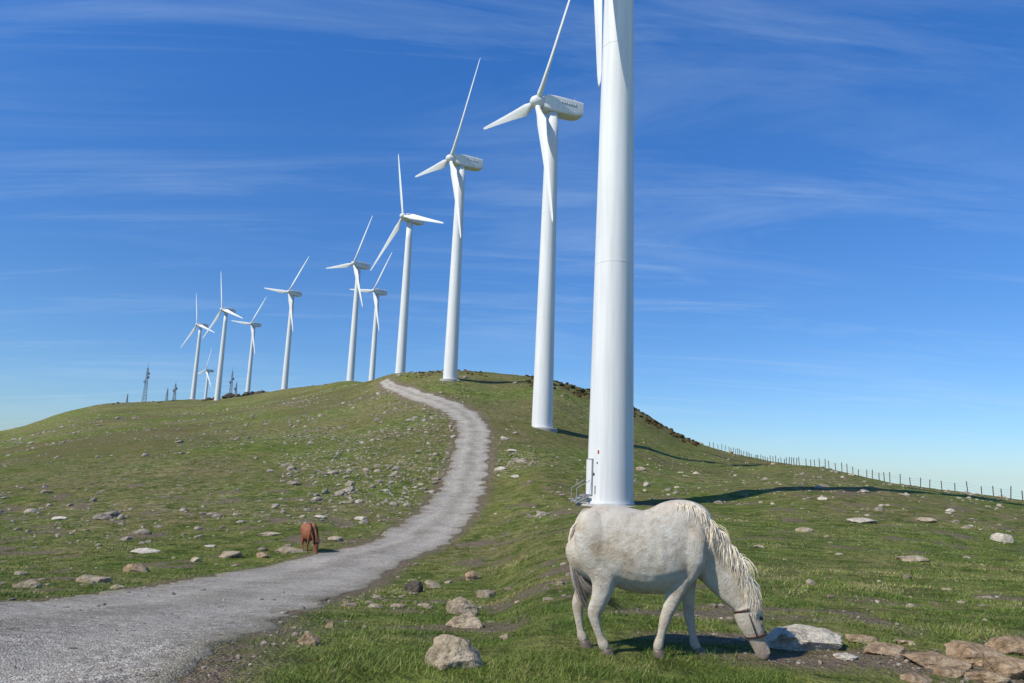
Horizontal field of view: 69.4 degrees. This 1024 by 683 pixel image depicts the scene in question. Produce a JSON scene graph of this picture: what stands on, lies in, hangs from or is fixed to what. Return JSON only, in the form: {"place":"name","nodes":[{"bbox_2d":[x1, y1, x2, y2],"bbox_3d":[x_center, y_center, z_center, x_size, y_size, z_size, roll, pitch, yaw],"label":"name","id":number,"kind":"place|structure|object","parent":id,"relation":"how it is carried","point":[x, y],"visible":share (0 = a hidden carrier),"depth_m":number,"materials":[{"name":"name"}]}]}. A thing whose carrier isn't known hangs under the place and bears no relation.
{"place":"outdoors","nodes":[
{"label":"outdoors","id":0,"kind":"place"},
{"bbox_2d":[0,379,491,682],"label":"gravel road","id":1,"kind":"structure","parent":0,"point":[28,630],"depth_m":11.40,"materials":[{"name":"grey gravel"}]},
{"bbox_2d":[0,371,1023,682],"bbox_3d":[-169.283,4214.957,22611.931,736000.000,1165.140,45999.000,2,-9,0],"label":"ground","id":2,"kind":"structure","parent":0,"point":[498,403],"depth_m":42.87,"materials":[{"name":"green plant"}]},
{"bbox_2d":[14,571,28,574],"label":"rock","id":3,"kind":"object","parent":2,"relation":"on","point":[20,572],"visible":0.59,"depth_m":20.78,"materials":[{"name":"stone"}]},
{"bbox_2d":[13,579,42,587],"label":"rock","id":4,"kind":"object","parent":2,"relation":"on","point":[31,583],"visible":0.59,"depth_m":15.71,"materials":[{"name":"stone"}]},
{"bbox_2d":[51,516,67,519],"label":"rock","id":5,"kind":"object","parent":2,"relation":"on","point":[59,518],"visible":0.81,"depth_m":41.83,"materials":[{"name":"stone"}]},
{"bbox_2d":[75,575,111,582],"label":"rock","id":6,"kind":"object","parent":2,"relation":"on","point":[89,578],"visible":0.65,"depth_m":18.34,"materials":[{"name":"stone"}]},
{"bbox_2d":[123,563,149,571],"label":"rock","id":7,"kind":"object","parent":2,"relation":"on","point":[138,567],"visible":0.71,"depth_m":23.73,"materials":[{"name":"brown stone"}]},
{"bbox_2d":[141,363,149,401],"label":"lattice mast","id":8,"kind":"object","parent":2,"relation":"on","point":[147,378],"visible":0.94,"depth_m":430.10,"materials":[{"name":"grey metal"}]},
{"bbox_2d":[130,548,161,553],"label":"rock","id":9,"kind":"object","parent":2,"relation":"on","point":[143,550],"visible":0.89,"depth_m":29.90,"materials":[{"name":"stone"}]},
{"bbox_2d":[172,384,177,400],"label":"lattice mast","id":10,"kind":"object","parent":2,"relation":"on","point":[174,391],"visible":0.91,"depth_m":439.28,"materials":[{"name":"grey metal"}]},
{"bbox_2d":[111,390,268,404],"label":"rock outcrop","id":11,"kind":"object","parent":2,"relation":"on","point":[228,395],"visible":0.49,"depth_m":398.89,"materials":[{"name":"grey stone"}]},
{"bbox_2d":[190,557,200,561],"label":"rock","id":12,"kind":"object","parent":2,"relation":"on","point":[195,559],"visible":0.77,"depth_m":27.99,"materials":[{"name":"stone"}]},
{"bbox_2d":[180,296,214,398],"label":"wind turbine","id":13,"kind":"object","parent":2,"relation":"on","point":[195,372],"visible":0.88,"depth_m":458.21,"materials":[{"name":"paint"}]},
{"bbox_2d":[198,349,213,398],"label":"wind turbine","id":14,"kind":"object","parent":2,"relation":"on","point":[207,380],"visible":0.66,"depth_m":639.89,"materials":[{"name":"paint"}]},
{"bbox_2d":[204,545,214,547],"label":"rock","id":15,"kind":"object","parent":2,"relation":"on","point":[210,546],"visible":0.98,"depth_m":31.89,"materials":[{"name":"stone"}]},
{"bbox_2d":[202,280,242,399],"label":"wind turbine","id":16,"kind":"object","parent":2,"relation":"on","point":[226,311],"visible":0.88,"depth_m":372.26,"materials":[{"name":"paint"}]},
{"bbox_2d":[219,551,241,557],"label":"rock","id":17,"kind":"object","parent":2,"relation":"on","point":[230,554],"visible":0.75,"depth_m":29.35,"materials":[{"name":"stone"}]},
{"bbox_2d":[229,371,233,392],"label":"lattice mast","id":18,"kind":"object","parent":2,"relation":"on","point":[231,381],"visible":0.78,"depth_m":430.56,"materials":[{"name":"grey metal"}]},
{"bbox_2d":[231,298,265,392],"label":"wind turbine","id":19,"kind":"object","parent":2,"relation":"on","point":[252,349],"visible":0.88,"depth_m":458.37,"materials":[{"name":"paint"}]},
{"bbox_2d":[256,552,269,557],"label":"rock","id":20,"kind":"object","parent":2,"relation":"on","point":[261,555],"visible":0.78,"depth_m":29.30,"materials":[{"name":"brown stone"}]},
{"bbox_2d":[257,532,280,535],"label":"rock","id":21,"kind":"object","parent":2,"relation":"on","point":[268,533],"visible":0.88,"depth_m":36.49,"materials":[{"name":"stone"}]},
{"bbox_2d":[265,257,308,389],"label":"wind turbine","id":22,"kind":"object","parent":2,"relation":"on","point":[292,293],"visible":0.95,"depth_m":349.99,"materials":[{"name":"paint"}]},
{"bbox_2d":[275,546,304,552],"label":"rock","id":23,"kind":"object","parent":2,"relation":"on","point":[285,549],"visible":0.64,"depth_m":30.82,"materials":[{"name":"stone"}]},
{"bbox_2d":[298,632,320,644],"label":"rock","id":24,"kind":"object","parent":2,"relation":"on","point":[308,638],"visible":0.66,"depth_m":6.86,"materials":[{"name":"brown stone"}]},
{"bbox_2d":[300,523,319,553],"bbox_3d":[-8.485,8.273,31.213,0.554,1.254,1.670,9,-11,-34],"label":"brown horse","id":25,"kind":"object","parent":2,"relation":"on","point":[309,532],"visible":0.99,"depth_m":31.02},
{"bbox_2d":[314,515,326,517],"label":"rock","id":26,"kind":"object","parent":2,"relation":"on","point":[318,516],"visible":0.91,"depth_m":42.77,"materials":[{"name":"stone"}]},
{"bbox_2d":[325,622,334,627],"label":"rock","id":27,"kind":"object","parent":2,"relation":"on","point":[330,624],"visible":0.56,"depth_m":9.12,"materials":[{"name":"brown stone"}]},
{"bbox_2d":[328,536,342,540],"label":"rock","id":28,"kind":"object","parent":2,"relation":"on","point":[335,538],"visible":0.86,"depth_m":35.17,"materials":[{"name":"stone"}]},
{"bbox_2d":[326,215,372,380],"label":"wind turbine","id":29,"kind":"object","parent":2,"relation":"on","point":[358,266],"visible":0.91,"depth_m":288.65,"materials":[{"name":"paint"}]},
{"bbox_2d":[354,516,367,519],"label":"rock","id":30,"kind":"object","parent":2,"relation":"on","point":[360,518],"visible":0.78,"depth_m":42.74,"materials":[{"name":"stone"}]},
{"bbox_2d":[350,253,391,380],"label":"wind turbine","id":31,"kind":"object","parent":2,"relation":"on","point":[379,292],"visible":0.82,"depth_m":338.44,"materials":[{"name":"paint"}]},
{"bbox_2d":[370,154,442,372],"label":"wind turbine","id":32,"kind":"object","parent":2,"relation":"on","point":[411,220],"visible":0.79,"depth_m":213.09,"materials":[{"name":"paint"}]},
{"bbox_2d":[404,581,422,591],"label":"rock","id":33,"kind":"object","parent":2,"relation":"on","point":[414,586],"visible":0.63,"depth_m":19.55,"materials":[{"name":"grey stone"}]},
{"bbox_2d":[425,580,440,587],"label":"rock","id":34,"kind":"object","parent":2,"relation":"on","point":[430,584],"visible":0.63,"depth_m":20.98,"materials":[{"name":"stone"}]},
{"bbox_2d":[415,60,482,380],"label":"wind turbine","id":35,"kind":"object","parent":2,"relation":"on","point":[462,163],"visible":0.96,"depth_m":151.34,"materials":[{"name":"paint"}]},
{"bbox_2d":[425,634,483,669],"bbox_3d":[-0.494,2.641,6.186,0.401,0.366,0.488,11,-12,-42],"label":"rock","id":36,"kind":"object","parent":2,"relation":"on","point":[447,650],"visible":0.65,"depth_m":6.10,"materials":[{"name":"stone"}]},
{"bbox_2d":[446,596,478,614],"bbox_3d":[-0.885,4.624,12.728,0.550,0.441,0.442,-6,-13,43],"label":"rock","id":37,"kind":"object","parent":2,"relation":"on","point":[459,604],"visible":0.66,"depth_m":12.63,"materials":[{"name":"stone"}]},
{"bbox_2d":[446,612,482,627],"bbox_3d":[-0.630,3.775,9.848,0.513,0.322,0.375,2,-9,0],"label":"rock","id":38,"kind":"object","parent":2,"relation":"on","point":[468,620],"visible":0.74,"depth_m":9.75,"materials":[{"name":"stone"}]},
{"bbox_2d":[464,571,481,579],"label":"rock","id":39,"kind":"object","parent":2,"relation":"on","point":[470,575],"visible":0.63,"depth_m":24.20,"materials":[{"name":"brown stone"}]},
{"bbox_2d":[476,590,495,597],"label":"rock","id":40,"kind":"object","parent":2,"relation":"on","point":[484,593],"visible":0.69,"depth_m":18.57,"materials":[{"name":"stone"}]},
{"bbox_2d":[495,467,505,469],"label":"rock","id":41,"kind":"object","parent":2,"relation":"on","point":[500,468],"visible":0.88,"depth_m":67.94,"materials":[{"name":"stone"}]},
{"bbox_2d":[499,634,509,639],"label":"rock","id":42,"kind":"object","parent":2,"relation":"on","point":[504,636],"visible":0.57,"depth_m":8.00,"materials":[{"name":"stone"}]},
{"bbox_2d":[1,575,1021,682],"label":"gravel pebbles","id":43,"kind":"object","parent":2,"relation":"on","point":[265,643],"visible":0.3,"depth_m":7.72,"materials":[{"name":"stone"}]},
{"bbox_2d":[0,370,1023,550],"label":"scattered stones","id":44,"kind":"object","parent":2,"relation":"on","point":[109,515],"visible":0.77,"depth_m":64.80,"materials":[{"name":"grey stone"}]},
{"bbox_2d":[0,484,1023,627],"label":"scattered stones","id":45,"kind":"object","parent":2,"relation":"on","point":[428,606],"visible":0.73,"depth_m":15.93,"materials":[{"name":"stone"}]},
{"bbox_2d":[483,0,583,432],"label":"wind turbine","id":46,"kind":"object","parent":2,"relation":"on","point":[553,108],"visible":0.91,"depth_m":102.16,"materials":[{"name":"paint"}]},
{"bbox_2d":[407,369,699,445],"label":"heather shrubs","id":47,"kind":"object","parent":2,"relation":"on","point":[655,423],"visible":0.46,"depth_m":159.95,"materials":[{"name":"green plant"}]},
{"bbox_2d":[571,0,634,506],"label":"wind turbine","id":48,"kind":"object","parent":2,"relation":"on","point":[610,470],"visible":0.9,"depth_m":46.29,"materials":[{"name":"paint"}]},
{"bbox_2d":[586,460,591,494],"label":"door","id":49,"kind":"structure","parent":48,"relation":"in","point":[589,462],"depth_m":44.76,"materials":[{"name":"paint"}]},
{"bbox_2d":[566,500,771,660],"bbox_3d":[1.415,2.153,6.772,1.856,1.393,0.616,2,-9,3],"label":"white horse","id":50,"kind":"object","parent":2,"relation":"on","point":[672,550],"visible":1,"depth_m":6.61},
{"bbox_2d":[753,544,765,547],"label":"rock","id":51,"kind":"object","parent":2,"relation":"on","point":[758,546],"visible":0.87,"depth_m":23.43,"materials":[{"name":"stone"}]},
{"bbox_2d":[766,624,842,650],"bbox_3d":[2.840,2.932,7.239,0.758,0.289,0.512,2,-9,0],"label":"rock","id":52,"kind":"object","parent":2,"relation":"on","point":[797,637],"visible":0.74,"depth_m":7.08,"materials":[{"name":"stone"}]},
{"bbox_2d":[795,527,814,531],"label":"rock","id":53,"kind":"object","parent":2,"relation":"on","point":[804,529],"visible":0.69,"depth_m":31.11,"materials":[{"name":"stone"}]},
{"bbox_2d":[817,496,827,499],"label":"rock","id":54,"kind":"object","parent":2,"relation":"on","point":[821,498],"visible":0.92,"depth_m":47.49,"materials":[{"name":"stone"}]},
{"bbox_2d":[833,653,857,660],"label":"rock","id":55,"kind":"object","parent":2,"relation":"on","point":[846,656],"visible":0.99,"depth_m":6.71,"materials":[{"name":"stone"}]},
{"bbox_2d":[845,634,878,643],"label":"rock","id":56,"kind":"object","parent":2,"relation":"on","point":[856,637],"visible":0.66,"depth_m":7.46,"materials":[{"name":"brown stone"}]},
{"bbox_2d":[847,518,877,522],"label":"rock","id":57,"kind":"object","parent":2,"relation":"on","point":[861,520],"visible":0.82,"depth_m":36.15,"materials":[{"name":"stone"}]},
{"bbox_2d":[709,442,1022,499],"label":"wire fence","id":58,"kind":"object","parent":2,"relation":"on","point":[852,470],"visible":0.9,"depth_m":113.47,"materials":[{"name":"brown wood"}]},
{"bbox_2d":[863,642,909,656],"bbox_3d":[3.555,2.943,7.021,0.504,0.120,0.322,2,-9,0],"label":"rock","id":59,"kind":"object","parent":2,"relation":"on","point":[885,648],"visible":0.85,"depth_m":6.96,"materials":[{"name":"brown stone"}]},
{"bbox_2d":[892,639,915,645],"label":"rock","id":60,"kind":"object","parent":2,"relation":"on","point":[909,642],"visible":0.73,"depth_m":7.45,"materials":[{"name":"brown stone"}]},
{"bbox_2d":[896,555,929,560],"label":"rock","id":61,"kind":"object","parent":2,"relation":"on","point":[912,558],"visible":0.81,"depth_m":21.07,"materials":[{"name":"stone"}]},
{"bbox_2d":[900,673,932,682],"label":"rock","id":62,"kind":"object","parent":2,"relation":"on","point":[914,678],"visible":0.97,"depth_m":6.06,"materials":[{"name":"brown stone"}]},
{"bbox_2d":[916,517,936,521],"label":"rock","id":63,"kind":"object","parent":2,"relation":"on","point":[924,519],"visible":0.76,"depth_m":39.36,"materials":[{"name":"stone"}]},
{"bbox_2d":[901,651,972,669],"bbox_3d":[3.830,2.881,6.657,0.542,0.157,0.408,2,-9,0],"label":"rock","id":64,"kind":"object","parent":2,"relation":"on","point":[931,659],"visible":0.76,"depth_m":6.56,"materials":[{"name":"brown stone"}]},
{"bbox_2d":[932,667,965,677],"bbox_3d":[3.738,2.827,6.301,0.316,0.096,0.173,6,-10,-22],"label":"rock","id":65,"kind":"object","parent":2,"relation":"on","point":[953,672],"visible":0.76,"depth_m":6.26,"materials":[{"name":"brown stone"}]},
{"bbox_2d":[944,641,1005,665],"bbox_3d":[4.287,2.926,6.845,0.506,0.251,0.473,2,-9,0],"label":"rock","id":66,"kind":"object","parent":2,"relation":"on","point":[972,653],"visible":0.56,"depth_m":6.80,"materials":[{"name":"brown stone"}]},
{"bbox_2d":[975,595,992,599],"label":"rock","id":67,"kind":"object","parent":2,"relation":"on","point":[982,597],"visible":0.55,"depth_m":12.30,"materials":[{"name":"stone"}]},
{"bbox_2d":[964,670,1010,682],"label":"rock","id":68,"kind":"object","parent":2,"relation":"on","point":[988,676],"visible":0.97,"depth_m":6.11,"materials":[{"name":"brown stone"}]},
{"bbox_2d":[990,533,1013,542],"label":"rock","id":69,"kind":"object","parent":2,"relation":"on","point":[1001,537],"visible":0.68,"depth_m":31.83,"materials":[{"name":"stone"}]},
{"bbox_2d":[982,656,1023,678],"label":"rock","id":70,"kind":"object","parent":2,"relation":"on","point":[1010,667],"visible":0.73,"depth_m":6.37,"materials":[{"name":"brown stone"}]},
{"bbox_2d":[984,636,1023,655],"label":"rock","id":71,"kind":"object","parent":2,"relation":"on","point":[1011,645],"visible":0.59,"depth_m":7.31,"materials":[{"name":"brown stone"}]},
{"bbox_2d":[0,0,1023,499],"label":"sky","id":72,"kind":"structure","parent":0,"point":[829,194],"materials":[{"name":"blue"}]}
]}

